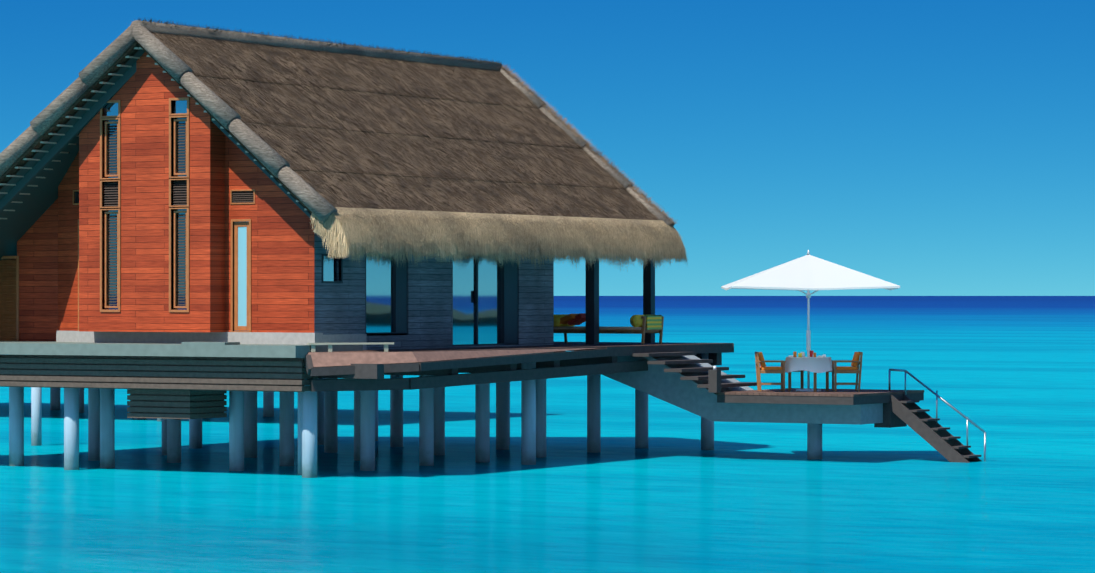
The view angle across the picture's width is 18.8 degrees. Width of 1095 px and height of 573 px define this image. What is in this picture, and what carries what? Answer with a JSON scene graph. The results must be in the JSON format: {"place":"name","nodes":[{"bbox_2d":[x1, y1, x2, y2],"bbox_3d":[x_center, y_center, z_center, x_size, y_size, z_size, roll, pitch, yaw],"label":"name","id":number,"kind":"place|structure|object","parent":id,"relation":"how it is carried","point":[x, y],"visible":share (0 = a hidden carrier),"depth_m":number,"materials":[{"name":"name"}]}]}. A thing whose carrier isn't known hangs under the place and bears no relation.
{"place":"outdoors","nodes":[
{"label":"outdoors","id":0,"kind":"place"},
{"bbox_2d":[58,52,313,332],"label":"gable wall","id":1,"kind":"structure","parent":0,"point":[222,164],"depth_m":65.34,"materials":[{"name":"red wood"}]},
{"bbox_2d":[92,352,553,357],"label":"beam","id":2,"kind":"structure","parent":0,"point":[479,357],"depth_m":70.69,"materials":[{"name":"concrete"}]},
{"bbox_2d":[314,226,553,349],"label":"side wall","id":3,"kind":"structure","parent":2,"relation":"on","point":[339,308],"depth_m":67.58,"materials":[{"name":"grey"}]},
{"bbox_2d":[0,49,314,260],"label":"roof underside","id":4,"kind":"object","parent":3,"relation":"on","point":[28,213],"visible":0.12,"depth_m":67.06,"materials":[{"name":"wood"}]},
{"bbox_2d":[0,47,306,218],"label":"battens","id":5,"kind":"object","parent":4,"relation":"attached to","point":[95,91],"visible":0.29,"depth_m":66.20,"materials":[{"name":"beige wood"}]},
{"bbox_2d":[0,32,657,219],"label":"roof thatch","id":6,"kind":"object","parent":3,"relation":"on","point":[71,110],"visible":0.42,"depth_m":69.06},
{"bbox_2d":[0,20,673,226],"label":"roof rolls","id":7,"kind":"object","parent":6,"relation":"on","point":[322,209],"visible":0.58,"depth_m":65.65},
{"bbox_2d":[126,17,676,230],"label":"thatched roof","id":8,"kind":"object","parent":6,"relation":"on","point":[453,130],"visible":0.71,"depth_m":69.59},
{"bbox_2d":[310,207,687,271],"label":"fringe","id":9,"kind":"object","parent":6,"relation":"attached to","point":[344,236],"visible":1,"depth_m":67.66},
{"bbox_2d":[323,253,500,344],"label":"side glass","id":10,"kind":"object","parent":3,"relation":"attached to","point":[379,299],"visible":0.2,"depth_m":68.96,"materials":[{"name":"black"}]},
{"bbox_2d":[322,252,517,345],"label":"side frames","id":11,"kind":"structure","parent":3,"relation":"attached to","point":[509,302],"depth_m":69.42,"materials":[{"name":"grey wood"}]},
{"bbox_2d":[0,296,1094,572],"bbox_3d":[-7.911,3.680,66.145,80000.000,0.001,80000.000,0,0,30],"label":"sea","id":12,"kind":"structure","parent":0,"point":[1012,378],"depth_m":62.72,"materials":[{"name":"liquid"}]},
{"bbox_2d":[9,353,821,477],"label":"piles","id":13,"kind":"object","parent":12,"relation":"in","point":[317,418],"visible":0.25,"depth_m":69.48,"materials":[{"name":"grey concrete"}]},
{"bbox_2d":[318,351,721,378],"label":"beams","id":14,"kind":"structure","parent":13,"relation":"on","point":[369,371],"depth_m":67.24,"materials":[{"name":"grey wood"}]},
{"bbox_2d":[0,354,354,418],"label":"fascia slats","id":15,"kind":"object","parent":14,"relation":"attached to","point":[170,387],"visible":0.88,"depth_m":65.11,"materials":[{"name":"grey wood"}]},
{"bbox_2d":[310,344,733,391],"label":"deck edge","id":16,"kind":"object","parent":14,"relation":"on","point":[412,383],"visible":0.65,"depth_m":67.21,"materials":[{"name":"brown wood"}]},
{"bbox_2d":[304,349,608,375],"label":"deck fascia","id":17,"kind":"structure","parent":16,"relation":"attached to","point":[311,370],"depth_m":64.96,"materials":[{"name":"wood"}]},
{"bbox_2d":[335,342,732,351],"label":"deck","id":18,"kind":"structure","parent":16,"relation":"on","point":[563,345],"depth_m":70.16,"materials":[{"name":"brown wood"}]},
{"bbox_2d":[0,341,362,357],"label":"slab","id":19,"kind":"structure","parent":18,"relation":"on","point":[210,349],"depth_m":64.40,"materials":[{"name":"concrete"}]},
{"bbox_2d":[56,331,366,349],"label":"plinth","id":20,"kind":"structure","parent":18,"relation":"on","point":[180,337],"depth_m":65.49,"materials":[{"name":"concrete"}]},
{"bbox_2d":[17,199,57,340],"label":"recess wall","id":21,"kind":"structure","parent":20,"relation":"on","point":[37,247],"depth_m":68.86,"materials":[{"name":"red wood"}]},
{"bbox_2d":[0,259,15,340],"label":"louvre door","id":22,"kind":"structure","parent":21,"relation":"attached to","point":[8,300],"depth_m":69.31,"materials":[{"name":"brown wood"}]},
{"bbox_2d":[1,97,254,340],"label":"gable frames","id":23,"kind":"structure","parent":20,"relation":"on","point":[237,224],"depth_m":65.28,"materials":[{"name":"brown wood"}]},
{"bbox_2d":[3,118,253,309],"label":"dark gable glass","id":24,"kind":"object","parent":23,"relation":"in","point":[177,216],"visible":0.19,"depth_m":65.34,"materials":[{"name":"black glass"}]},
{"bbox_2d":[104,100,186,115],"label":"window pane","id":25,"kind":"structure","parent":23,"relation":"in","point":[179,106],"depth_m":65.34,"materials":[{"name":"blue glass"}]},
{"bbox_2d":[74,123,253,305],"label":"gable louvres","id":26,"kind":"object","parent":23,"relation":"in","point":[179,196],"visible":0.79,"depth_m":65.29,"materials":[{"name":"black wood"}]},
{"bbox_2d":[238,227,246,325],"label":"window pane","id":27,"kind":"structure","parent":23,"relation":"in","point":[242,276],"depth_m":65.07,"materials":[{"name":"glass"}]},
{"bbox_2d":[308,348,593,366],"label":"deck floor","id":28,"kind":"structure","parent":18,"relation":"on","point":[322,359],"depth_m":63.58,"materials":[{"name":"wood"}]},
{"bbox_2d":[307,342,393,351],"bbox_3d":[-3.761,1.164,63.443,0.100,0.178,1.680,-1,-1,73],"label":"wedge rail","id":29,"kind":"object","parent":28,"relation":"on","point":[331,344],"visible":1,"depth_m":63.32,"materials":[{"name":"grey wood"}]},
{"bbox_2d":[554,316,663,344],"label":"daybed frame","id":30,"kind":"object","parent":18,"relation":"on","point":[643,330],"visible":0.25,"depth_m":73.33,"materials":[{"name":"brown wood"}]},
{"bbox_2d":[559,314,577,323],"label":"cushion","id":31,"kind":"object","parent":30,"relation":"on","point":[565,319],"visible":0.5,"depth_m":73.96,"materials":[{"name":"orange fabric"}]},
{"bbox_2d":[567,313,585,324],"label":"cushion","id":32,"kind":"object","parent":30,"relation":"on","point":[579,318],"visible":0.65,"depth_m":74.03,"materials":[{"name":"red fabric"}]},
{"bbox_2d":[554,326,646,329],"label":"daybed mattress","id":33,"kind":"object","parent":30,"relation":"on","point":[584,327],"visible":0.35,"depth_m":73.39,"materials":[{"name":"beige fabric"}]},
{"bbox_2d":[554,314,646,326],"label":"daybed bolsters","id":34,"kind":"object","parent":33,"relation":"on","point":[636,320],"visible":0.48,"depth_m":73.10,"materials":[{"name":"fabric"}]},
{"bbox_2d":[644,315,661,329],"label":"towel","id":35,"kind":"object","parent":30,"relation":"on","point":[651,328],"visible":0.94,"depth_m":73.20,"materials":[{"name":"green fabric"}]},
{"bbox_2d":[647,317,661,327],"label":"towel stripes","id":36,"kind":"object","parent":35,"relation":"attached to","point":[649,326],"visible":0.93,"depth_m":73.22,"materials":[{"name":"green fabric"}]},
{"bbox_2d":[585,256,654,344],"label":"posts","id":37,"kind":"object","parent":18,"relation":"on","point":[592,305],"visible":0.41,"depth_m":72.95,"materials":[{"name":"grey wood"}]},
{"bbox_2d":[602,355,882,424],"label":"stringer","id":38,"kind":"object","parent":13,"relation":"on","point":[656,381],"visible":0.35,"depth_m":71.18,"materials":[{"name":"concrete"}]},
{"bbox_2d":[631,352,923,404],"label":"wooden stairs","id":39,"kind":"structure","parent":38,"relation":"on","point":[714,378],"depth_m":70.13,"materials":[{"name":"brown wood"}]},
{"bbox_2d":[716,388,923,396],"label":"platform deck","id":40,"kind":"structure","parent":39,"relation":"on","point":[840,392],"depth_m":70.08,"materials":[{"name":"brown wood"}]},
{"bbox_2d":[755,352,785,391],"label":"chair","id":41,"kind":"object","parent":40,"relation":"on","point":[759,371],"visible":1,"depth_m":70.69,"materials":[{"name":"brown wood"}]},
{"bbox_2d":[759,352,782,369],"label":"chair cushion","id":42,"kind":"object","parent":41,"relation":"on","point":[762,364],"visible":0.83,"depth_m":70.75,"materials":[{"name":"orange"}]},
{"bbox_2d":[796,250,820,391],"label":"umbrella pole","id":43,"kind":"object","parent":40,"relation":"on","point":[808,333],"visible":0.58,"depth_m":70.97,"materials":[{"name":"white metal"}]},
{"bbox_2d":[721,255,899,290],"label":"umbrella canopy","id":44,"kind":"object","parent":43,"relation":"on","point":[808,272],"visible":0.9,"depth_m":69.72,"materials":[{"name":"white fabric"}]},
{"bbox_2d":[788,370,828,391],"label":"table legs","id":45,"kind":"object","parent":40,"relation":"on","point":[815,381],"visible":0.6,"depth_m":71.06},
{"bbox_2d":[785,357,831,372],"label":"table cloth","id":46,"kind":"object","parent":45,"relation":"on","point":[812,364],"visible":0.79,"depth_m":70.57,"materials":[{"name":"white fabric"}]},
{"bbox_2d":[793,352,815,356],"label":"drinks","id":47,"kind":"object","parent":46,"relation":"on","point":[795,354],"visible":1,"depth_m":70.85,"materials":[{"name":"orange glass"}]},
{"bbox_2d":[788,350,825,356],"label":"tableware","id":48,"kind":"object","parent":46,"relation":"on","point":[803,354],"depth_m":71.05,"materials":[{"name":"white ceramic"}]},
{"bbox_2d":[831,352,862,391],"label":"chair","id":49,"kind":"object","parent":40,"relation":"on","point":[835,371],"visible":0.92,"depth_m":70.71,"materials":[{"name":"brown wood"}]},
{"bbox_2d":[837,352,859,369],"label":"chair cushion","id":50,"kind":"object","parent":49,"relation":"on","point":[856,356],"visible":0.79,"depth_m":70.78,"materials":[{"name":"orange"}]},
{"bbox_2d":[874,394,980,462],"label":"stairs","id":51,"kind":"object","parent":12,"relation":"in","point":[929,429],"visible":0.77,"depth_m":70.16,"materials":[{"name":"grey wood"}]},
{"bbox_2d":[889,369,985,460],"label":"handrail","id":52,"kind":"object","parent":51,"relation":"on","point":[943,400],"visible":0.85,"depth_m":70.52,"materials":[{"name":"silver metal"}]},
{"bbox_2d":[0,0,1094,295],"label":"sky","id":53,"kind":"structure","parent":0,"point":[922,147],"materials":[{"name":"blue"}]}
]}

